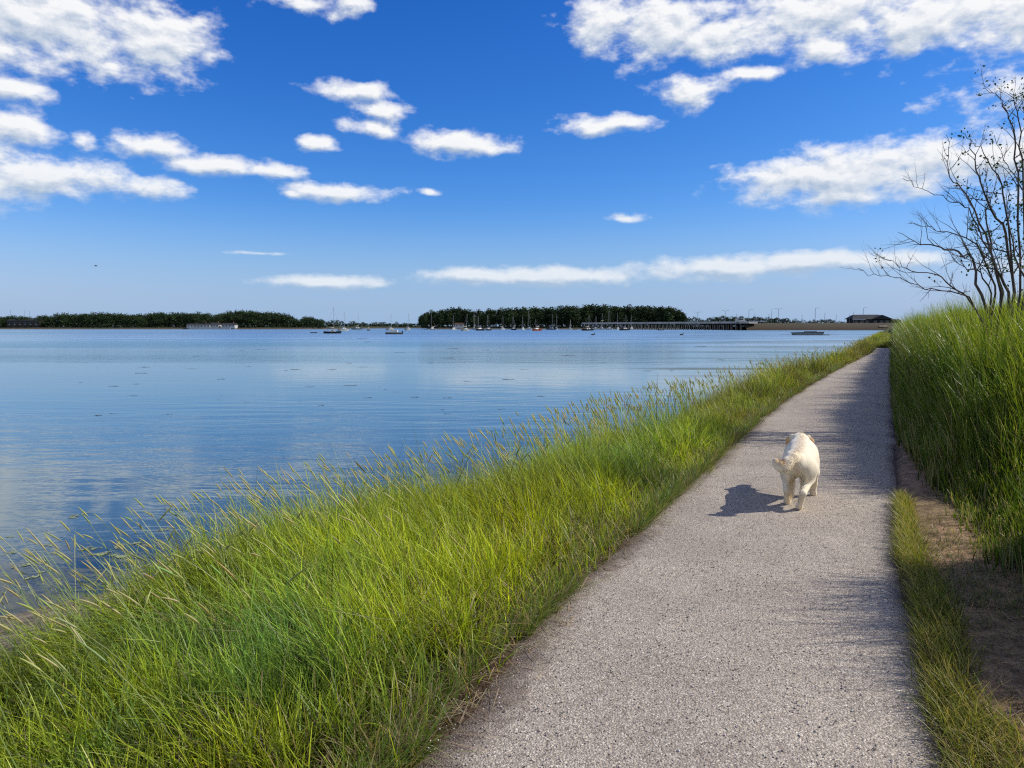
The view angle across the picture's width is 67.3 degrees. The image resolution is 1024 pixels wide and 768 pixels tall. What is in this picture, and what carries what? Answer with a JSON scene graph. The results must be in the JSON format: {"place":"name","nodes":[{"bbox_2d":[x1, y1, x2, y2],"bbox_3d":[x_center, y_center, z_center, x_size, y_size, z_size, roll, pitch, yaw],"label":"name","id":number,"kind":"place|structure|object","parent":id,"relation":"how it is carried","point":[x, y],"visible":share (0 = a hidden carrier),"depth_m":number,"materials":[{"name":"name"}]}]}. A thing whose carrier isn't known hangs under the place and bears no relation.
{"place":"outdoors","nodes":[
{"label":"outdoors","id":0,"kind":"place"},
{"bbox_2d":[0,326,745,328],"bbox_3d":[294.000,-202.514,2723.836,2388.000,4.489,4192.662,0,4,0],"label":"shore","id":1,"kind":"structure","parent":0,"point":[364,327],"depth_m":648.75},
{"bbox_2d":[7,319,44,327],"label":"flat roofed building","id":2,"kind":"structure","parent":1,"relation":"on","point":[13,322],"depth_m":648.04,"materials":[{"name":"stone"}]},
{"bbox_2d":[33,315,49,325],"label":"broadleaf tree","id":3,"kind":"object","parent":1,"relation":"on","point":[41,318],"visible":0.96,"depth_m":651.01,"materials":[{"name":"green plant"}]},
{"bbox_2d":[45,315,54,325],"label":"broadleaf tree","id":4,"kind":"object","parent":1,"relation":"on","point":[51,319],"visible":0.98,"depth_m":652.55,"materials":[{"name":"green plant"}]},
{"bbox_2d":[54,314,69,326],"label":"broadleaf tree","id":5,"kind":"object","parent":1,"relation":"on","point":[61,318],"visible":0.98,"depth_m":652.81,"materials":[{"name":"green plant"}]},
{"bbox_2d":[68,313,76,326],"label":"broadleaf tree","id":6,"kind":"object","parent":1,"relation":"on","point":[71,317],"visible":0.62,"depth_m":658.69,"materials":[{"name":"green plant"}]},
{"bbox_2d":[73,314,83,326],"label":"broadleaf tree","id":7,"kind":"object","parent":1,"relation":"on","point":[78,318],"visible":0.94,"depth_m":653.52,"materials":[{"name":"green plant"}]},
{"bbox_2d":[77,313,93,325],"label":"broadleaf tree","id":8,"kind":"object","parent":1,"relation":"on","point":[85,318],"visible":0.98,"depth_m":653.00,"materials":[{"name":"green plant"}]},
{"bbox_2d":[87,312,103,325],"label":"broadleaf tree","id":9,"kind":"object","parent":1,"relation":"on","point":[95,317],"visible":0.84,"depth_m":658.21,"materials":[{"name":"green plant"}]},
{"bbox_2d":[99,313,115,326],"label":"broadleaf tree","id":10,"kind":"object","parent":1,"relation":"on","point":[106,320],"visible":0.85,"depth_m":659.76,"materials":[{"name":"green plant"}]},
{"bbox_2d":[115,314,126,324],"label":"broadleaf tree","id":11,"kind":"object","parent":1,"relation":"on","point":[120,319],"visible":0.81,"depth_m":660.47,"materials":[{"name":"green plant"}]},
{"bbox_2d":[123,315,138,325],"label":"broadleaf tree","id":12,"kind":"object","parent":1,"relation":"on","point":[130,318],"visible":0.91,"depth_m":657.51,"materials":[{"name":"green plant"}]},
{"bbox_2d":[135,316,148,326],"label":"broadleaf tree","id":13,"kind":"object","parent":1,"relation":"on","point":[142,320],"visible":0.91,"depth_m":655.75,"materials":[{"name":"green plant"}]},
{"bbox_2d":[147,311,163,326],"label":"broadleaf tree","id":14,"kind":"object","parent":1,"relation":"on","point":[152,315],"visible":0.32,"depth_m":663.59,"materials":[{"name":"green plant"}]},
{"bbox_2d":[153,312,170,325],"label":"broadleaf tree","id":15,"kind":"object","parent":1,"relation":"on","point":[162,316],"visible":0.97,"depth_m":652.72,"materials":[{"name":"green plant"}]},
{"bbox_2d":[162,312,180,326],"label":"broadleaf tree","id":16,"kind":"object","parent":1,"relation":"on","point":[173,316],"visible":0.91,"depth_m":656.84,"materials":[{"name":"green plant"}]},
{"bbox_2d":[176,312,187,324],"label":"broadleaf tree","id":17,"kind":"object","parent":1,"relation":"on","point":[182,314],"visible":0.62,"depth_m":660.57,"materials":[{"name":"green plant"}]},
{"bbox_2d":[183,313,200,324],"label":"broadleaf tree","id":18,"kind":"object","parent":1,"relation":"on","point":[193,319],"visible":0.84,"depth_m":652.00,"materials":[{"name":"green plant"}]},
{"bbox_2d":[187,322,210,328],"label":"shore house","id":19,"kind":"structure","parent":1,"relation":"on","point":[205,325],"depth_m":638.32,"materials":[{"name":"stone"}]},
{"bbox_2d":[196,313,209,323],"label":"broadleaf tree","id":20,"kind":"object","parent":1,"relation":"on","point":[204,316],"visible":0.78,"depth_m":659.06,"materials":[{"name":"green plant"}]},
{"bbox_2d":[210,321,220,327],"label":"shore house","id":21,"kind":"structure","parent":1,"relation":"on","point":[215,325],"depth_m":640.25,"materials":[{"name":"stone"}]},
{"bbox_2d":[214,313,226,323],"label":"broadleaf tree","id":22,"kind":"object","parent":1,"relation":"on","point":[219,318],"visible":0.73,"depth_m":649.99,"materials":[{"name":"green plant"}]},
{"bbox_2d":[221,322,237,328],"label":"shore house","id":23,"kind":"structure","parent":1,"relation":"on","point":[233,325],"depth_m":639.39,"materials":[{"name":"stone"}]},
{"bbox_2d":[222,312,239,322],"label":"broadleaf tree","id":24,"kind":"object","parent":1,"relation":"on","point":[231,316],"visible":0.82,"depth_m":654.47,"materials":[{"name":"green plant"}]},
{"bbox_2d":[229,309,249,323],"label":"broadleaf tree","id":25,"kind":"object","parent":1,"relation":"on","point":[240,312],"visible":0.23,"depth_m":666.36,"materials":[{"name":"green plant"}]},
{"bbox_2d":[236,311,257,326],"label":"broadleaf tree","id":26,"kind":"object","parent":1,"relation":"on","point":[244,316],"visible":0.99,"depth_m":651.77,"materials":[{"name":"green plant"}]},
{"bbox_2d":[244,311,257,326],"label":"broadleaf tree","id":27,"kind":"object","parent":1,"relation":"on","point":[253,312],"visible":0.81,"depth_m":655.17,"materials":[{"name":"green plant"}]},
{"bbox_2d":[250,311,265,325],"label":"broadleaf tree","id":28,"kind":"object","parent":1,"relation":"on","point":[258,315],"visible":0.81,"depth_m":658.04,"materials":[{"name":"green plant"}]},
{"bbox_2d":[263,313,272,326],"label":"broadleaf tree","id":29,"kind":"object","parent":1,"relation":"on","point":[268,318],"visible":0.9,"depth_m":659.91,"materials":[{"name":"green plant"}]},
{"bbox_2d":[271,313,286,324],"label":"broadleaf tree","id":30,"kind":"object","parent":1,"relation":"on","point":[277,317],"visible":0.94,"depth_m":660.71,"materials":[{"name":"green plant"}]},
{"bbox_2d":[275,312,291,326],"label":"broadleaf tree","id":31,"kind":"object","parent":1,"relation":"on","point":[285,316],"visible":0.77,"depth_m":663.22,"materials":[{"name":"green plant"}]},
{"bbox_2d":[293,319,302,326],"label":"broadleaf tree","id":32,"kind":"object","parent":1,"relation":"on","point":[297,320],"visible":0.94,"depth_m":653.87,"materials":[{"name":"green plant"}]},
{"bbox_2d":[301,315,311,326],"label":"broadleaf tree","id":33,"kind":"object","parent":1,"relation":"on","point":[307,320],"visible":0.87,"depth_m":658.15,"materials":[{"name":"green plant"}]},
{"bbox_2d":[0,315,690,327],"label":"undergrowth","id":34,"kind":"object","parent":1,"relation":"on","point":[122,325],"visible":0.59,"depth_m":652.07,"materials":[{"name":"green plant"}]},
{"bbox_2d":[422,313,428,325],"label":"tall tree","id":35,"kind":"object","parent":1,"relation":"on","point":[424,321],"visible":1,"depth_m":649.76,"materials":[{"name":"green plant"}]},
{"bbox_2d":[426,310,433,325],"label":"tall tree","id":36,"kind":"object","parent":1,"relation":"on","point":[428,316],"visible":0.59,"depth_m":660.87,"materials":[{"name":"green plant"}]},
{"bbox_2d":[430,311,437,325],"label":"tall tree","id":37,"kind":"object","parent":1,"relation":"on","point":[433,315],"visible":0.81,"depth_m":655.95,"materials":[{"name":"green plant"}]},
{"bbox_2d":[435,310,443,327],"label":"tall tree","id":38,"kind":"object","parent":1,"relation":"on","point":[439,316],"visible":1,"depth_m":650.65,"materials":[{"name":"green plant"}]},
{"bbox_2d":[444,308,452,326],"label":"tall tree","id":39,"kind":"object","parent":1,"relation":"on","point":[446,314],"visible":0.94,"depth_m":658.96,"materials":[{"name":"green plant"}]},
{"bbox_2d":[448,307,456,326],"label":"tall tree","id":40,"kind":"object","parent":1,"relation":"on","point":[451,310],"visible":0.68,"depth_m":663.04,"materials":[{"name":"green plant"}]},
{"bbox_2d":[454,306,462,322],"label":"tall tree","id":41,"kind":"object","parent":1,"relation":"on","point":[458,313],"visible":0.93,"depth_m":654.18,"materials":[{"name":"green plant"}]},
{"bbox_2d":[454,323,463,327],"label":"boat shed","id":42,"kind":"object","parent":1,"relation":"on","point":[458,325],"visible":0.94,"depth_m":644.17,"materials":[{"name":"white paint"}]},
{"bbox_2d":[458,309,469,325],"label":"tall tree","id":43,"kind":"object","parent":1,"relation":"on","point":[463,317],"visible":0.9,"depth_m":653.05,"materials":[{"name":"green plant"}]},
{"bbox_2d":[466,309,473,325],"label":"tall tree","id":44,"kind":"object","parent":1,"relation":"on","point":[469,322],"visible":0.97,"depth_m":651.81,"materials":[{"name":"green plant"}]},
{"bbox_2d":[468,311,479,325],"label":"tall tree","id":45,"kind":"object","parent":1,"relation":"on","point":[473,317],"visible":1,"depth_m":650.49,"materials":[{"name":"green plant"}]},
{"bbox_2d":[474,309,482,324],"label":"tall tree","id":46,"kind":"object","parent":1,"relation":"on","point":[479,312],"visible":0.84,"depth_m":654.95,"materials":[{"name":"green plant"}]},
{"bbox_2d":[484,309,492,325],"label":"tall tree","id":47,"kind":"object","parent":1,"relation":"on","point":[487,313],"visible":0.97,"depth_m":653.88,"materials":[{"name":"green plant"}]},
{"bbox_2d":[490,309,498,326],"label":"tall tree","id":48,"kind":"object","parent":1,"relation":"on","point":[492,311],"visible":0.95,"depth_m":655.73,"materials":[{"name":"green plant"}]},
{"bbox_2d":[499,307,507,327],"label":"tall tree","id":49,"kind":"object","parent":1,"relation":"on","point":[504,318],"visible":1,"depth_m":648.39,"materials":[{"name":"green plant"}]},
{"bbox_2d":[503,307,514,327],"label":"tall tree","id":50,"kind":"object","parent":1,"relation":"on","point":[509,316],"visible":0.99,"depth_m":648.41,"materials":[{"name":"green plant"}]},
{"bbox_2d":[509,307,518,326],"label":"tall tree","id":51,"kind":"object","parent":1,"relation":"on","point":[515,319],"visible":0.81,"depth_m":652.21,"materials":[{"name":"green plant"}]},
{"bbox_2d":[518,307,533,327],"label":"tall tree","id":52,"kind":"object","parent":1,"relation":"on","point":[522,316],"visible":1,"depth_m":647.37,"materials":[{"name":"green plant"}]},
{"bbox_2d":[524,307,535,326],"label":"tall tree","id":53,"kind":"object","parent":1,"relation":"on","point":[534,318],"visible":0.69,"depth_m":651.60,"materials":[{"name":"green plant"}]},
{"bbox_2d":[534,307,540,324],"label":"tall tree","id":54,"kind":"object","parent":1,"relation":"on","point":[538,309],"visible":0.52,"depth_m":666.08,"materials":[{"name":"green plant"}]},
{"bbox_2d":[537,310,546,327],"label":"tall tree","id":55,"kind":"object","parent":1,"relation":"on","point":[540,318],"visible":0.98,"depth_m":650.62,"materials":[{"name":"green plant"}]},
{"bbox_2d":[543,307,553,324],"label":"tall tree","id":56,"kind":"object","parent":1,"relation":"on","point":[546,309],"visible":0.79,"depth_m":652.73,"materials":[{"name":"green plant"}]},
{"bbox_2d":[544,307,559,326],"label":"tall tree","id":57,"kind":"object","parent":1,"relation":"on","point":[550,316],"visible":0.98,"depth_m":649.87,"materials":[{"name":"green plant"}]},
{"bbox_2d":[555,305,568,326],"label":"tall tree","id":58,"kind":"object","parent":1,"relation":"on","point":[562,315],"visible":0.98,"depth_m":649.97,"materials":[{"name":"green plant"}]},
{"bbox_2d":[564,304,574,326],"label":"tall tree","id":59,"kind":"object","parent":1,"relation":"on","point":[568,313],"visible":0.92,"depth_m":648.97,"materials":[{"name":"green plant"}]},
{"bbox_2d":[568,305,581,327],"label":"tall tree","id":60,"kind":"object","parent":1,"relation":"on","point":[573,312],"visible":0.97,"depth_m":648.62,"materials":[{"name":"green plant"}]},
{"bbox_2d":[580,306,589,326],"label":"tall tree","id":61,"kind":"object","parent":1,"relation":"on","point":[582,310],"visible":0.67,"depth_m":657.83,"materials":[{"name":"green plant"}]},
{"bbox_2d":[581,304,592,325],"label":"tall tree","id":62,"kind":"object","parent":1,"relation":"on","point":[587,314],"visible":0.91,"depth_m":655.63,"materials":[{"name":"green plant"}]},
{"bbox_2d":[590,306,599,321],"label":"tall tree","id":63,"kind":"object","parent":1,"relation":"on","point":[594,311],"visible":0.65,"depth_m":663.26,"materials":[{"name":"green plant"}]},
{"bbox_2d":[593,305,602,321],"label":"tall tree","id":64,"kind":"object","parent":1,"relation":"on","point":[596,314],"visible":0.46,"depth_m":660.77,"materials":[{"name":"green plant"}]},
{"bbox_2d":[598,304,611,327],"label":"tall tree","id":65,"kind":"object","parent":1,"relation":"on","point":[605,311],"visible":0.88,"depth_m":649.13,"materials":[{"name":"green plant"}]},
{"bbox_2d":[606,306,614,321],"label":"tall tree","id":66,"kind":"object","parent":1,"relation":"on","point":[610,314],"visible":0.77,"depth_m":653.28,"materials":[{"name":"green plant"}]},
{"bbox_2d":[609,307,618,325],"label":"tall tree","id":67,"kind":"object","parent":1,"relation":"on","point":[614,310],"visible":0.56,"depth_m":660.13,"materials":[{"name":"green plant"}]},
{"bbox_2d":[615,308,623,324],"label":"tall tree","id":68,"kind":"object","parent":1,"relation":"on","point":[619,310],"visible":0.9,"depth_m":656.85,"materials":[{"name":"green plant"}]},
{"bbox_2d":[622,308,629,324],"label":"tall tree","id":69,"kind":"object","parent":1,"relation":"on","point":[626,313],"visible":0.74,"depth_m":659.90,"materials":[{"name":"green plant"}]},
{"bbox_2d":[623,304,633,324],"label":"tall tree","id":70,"kind":"object","parent":1,"relation":"on","point":[629,308],"visible":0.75,"depth_m":659.80,"materials":[{"name":"green plant"}]},
{"bbox_2d":[629,309,639,325],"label":"tall tree","id":71,"kind":"object","parent":1,"relation":"on","point":[633,313],"visible":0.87,"depth_m":654.69,"materials":[{"name":"green plant"}]},
{"bbox_2d":[635,306,643,324],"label":"tall tree","id":72,"kind":"object","parent":1,"relation":"on","point":[639,315],"visible":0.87,"depth_m":655.60,"materials":[{"name":"green plant"}]},
{"bbox_2d":[639,305,651,325],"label":"tall tree","id":73,"kind":"object","parent":1,"relation":"on","point":[645,311],"visible":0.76,"depth_m":657.28,"materials":[{"name":"green plant"}]},
{"bbox_2d":[648,307,656,326],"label":"tall tree","id":74,"kind":"object","parent":1,"relation":"on","point":[652,313],"visible":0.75,"depth_m":659.53,"materials":[{"name":"green plant"}]},
{"bbox_2d":[654,305,663,326],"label":"tall tree","id":75,"kind":"object","parent":1,"relation":"on","point":[659,310],"visible":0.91,"depth_m":651.93,"materials":[{"name":"green plant"}]},
{"bbox_2d":[662,306,674,327],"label":"tall tree","id":76,"kind":"object","parent":1,"relation":"on","point":[669,316],"visible":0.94,"depth_m":649.11,"materials":[{"name":"green plant"}]},
{"bbox_2d":[674,310,683,327],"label":"tall tree","id":77,"kind":"object","parent":1,"relation":"on","point":[676,317],"visible":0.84,"depth_m":650.42,"materials":[{"name":"green plant"}]},
{"bbox_2d":[679,313,687,324],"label":"tall tree","id":78,"kind":"object","parent":1,"relation":"on","point":[684,315],"visible":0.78,"depth_m":649.34,"materials":[{"name":"green plant"}]},
{"bbox_2d":[0,328,881,563],"bbox_3d":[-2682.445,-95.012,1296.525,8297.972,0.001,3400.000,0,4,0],"label":"water","id":79,"kind":"structure","parent":0,"point":[175,427],"depth_m":25.59,"materials":[{"name":"blue liquid"}]},
{"bbox_2d":[189,328,229,328],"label":"sea wall","id":80,"kind":"structure","parent":79,"relation":"in","point":[209,328],"depth_m":632.36,"materials":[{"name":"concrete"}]},
{"bbox_2d":[323,307,341,332],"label":"sailing boat","id":81,"kind":"object","parent":79,"relation":"on","point":[330,331],"visible":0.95,"depth_m":263.52,"materials":[{"name":"white paint"}]},
{"bbox_2d":[337,312,348,330],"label":"sailing boat","id":82,"kind":"object","parent":79,"relation":"on","point":[343,329],"visible":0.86,"depth_m":414.58,"materials":[{"name":"white paint"}]},
{"bbox_2d":[351,315,363,329],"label":"sailing boat","id":83,"kind":"object","parent":79,"relation":"on","point":[357,328],"visible":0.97,"depth_m":564.30,"materials":[{"name":"white paint"}]},
{"bbox_2d":[385,330,402,333],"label":"motor boat","id":84,"kind":"object","parent":79,"relation":"on","point":[394,332],"visible":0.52,"depth_m":241.38,"materials":[{"name":"white paint"}]},
{"bbox_2d":[5,334,788,581],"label":"seaweed","id":85,"kind":"object","parent":79,"relation":"on","point":[99,554],"visible":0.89,"depth_m":8.73,"materials":[{"name":"plant"}]},
{"bbox_2d":[428,314,436,329],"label":"sailing boat","id":86,"kind":"object","parent":79,"relation":"on","point":[432,328],"visible":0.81,"depth_m":534.08,"materials":[{"name":"white paint"}]},
{"bbox_2d":[581,316,593,330],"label":"sailing boat","id":87,"kind":"object","parent":79,"relation":"on","point":[587,329],"visible":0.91,"depth_m":431.70,"materials":[{"name":"white paint"}]},
{"bbox_2d":[581,321,757,329],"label":"road bridge","id":88,"kind":"structure","parent":79,"relation":"in","point":[727,323],"depth_m":536.99,"materials":[{"name":"concrete"}]},
{"bbox_2d":[791,331,823,334],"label":"work barge","id":89,"kind":"object","parent":79,"relation":"on","point":[808,333],"visible":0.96,"depth_m":215.14},
{"bbox_2d":[0,327,1023,767],"bbox_3d":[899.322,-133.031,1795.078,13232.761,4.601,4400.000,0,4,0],"label":"ground","id":90,"kind":"structure","parent":0,"point":[906,477],"depth_m":5.44,"materials":[{"name":"brown soil"}]},
{"bbox_2d":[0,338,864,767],"bbox_3d":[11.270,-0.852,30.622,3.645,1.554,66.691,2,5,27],"label":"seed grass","id":91,"kind":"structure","parent":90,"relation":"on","point":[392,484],"depth_m":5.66,"materials":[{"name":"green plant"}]},
{"bbox_2d":[0,330,883,767],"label":"verge grass","id":92,"kind":"structure","parent":90,"relation":"on","point":[342,622],"depth_m":4.33,"materials":[{"name":"green plant"}]},
{"bbox_2d":[271,363,846,767],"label":"fringe grass","id":93,"kind":"structure","parent":90,"relation":"on","point":[568,588],"depth_m":4.10,"materials":[{"name":"green plant"}]},
{"bbox_2d":[365,426,1023,767],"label":"straw litter","id":94,"kind":"object","parent":90,"relation":"on","point":[474,677],"visible":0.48,"depth_m":3.79,"materials":[{"name":"beige plant"}]},
{"bbox_2d":[872,332,891,347],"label":"grass","id":95,"kind":"structure","parent":90,"relation":"on","point":[885,341],"depth_m":60.50,"materials":[{"name":"green plant"}]},
{"bbox_2d":[848,65,1023,345],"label":"bare shrub","id":96,"kind":"object","parent":90,"relation":"on","point":[989,246],"visible":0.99,"depth_m":11.02,"materials":[{"name":"grey plant"}]},
{"bbox_2d":[878,487,1023,767],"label":"edge grass","id":97,"kind":"structure","parent":90,"relation":"on","point":[909,544],"depth_m":3.70,"materials":[{"name":"green plant"}]},
{"bbox_2d":[885,281,1023,597],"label":"bank grass","id":98,"kind":"structure","parent":90,"relation":"on","point":[956,375],"depth_m":8.05,"materials":[{"name":"green plant"}]},
{"bbox_2d":[0,0,1023,325],"label":"sky","id":99,"kind":"structure","parent":0,"point":[386,161],"materials":[{"name":"blue"}]},
{"bbox_2d":[397,348,944,767],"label":"path","id":100,"kind":"structure","parent":0,"point":[851,401],"depth_m":3.96,"materials":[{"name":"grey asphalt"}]},
{"bbox_2d":[772,432,819,509],"bbox_3d":[2.639,0.786,7.091,0.370,0.582,1.440,2,5,23],"label":"dog","id":101,"kind":"object","parent":100,"relation":"on","point":[800,459],"visible":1,"depth_m":6.68},
{"bbox_2d":[602,323,897,329],"bbox_3d":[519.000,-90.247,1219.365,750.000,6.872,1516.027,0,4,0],"label":"embankment","id":102,"kind":"structure","parent":0,"point":[811,326],"depth_m":475.09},
{"bbox_2d":[689,316,702,327],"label":"hedgerow tree","id":103,"kind":"object","parent":102,"relation":"on","point":[695,318],"visible":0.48,"depth_m":601.09,"materials":[{"name":"green plant"}]},
{"bbox_2d":[845,315,898,322],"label":"clubhouse","id":104,"kind":"structure","parent":102,"relation":"on","point":[871,319],"depth_m":500.35,"materials":[{"name":"stone"}]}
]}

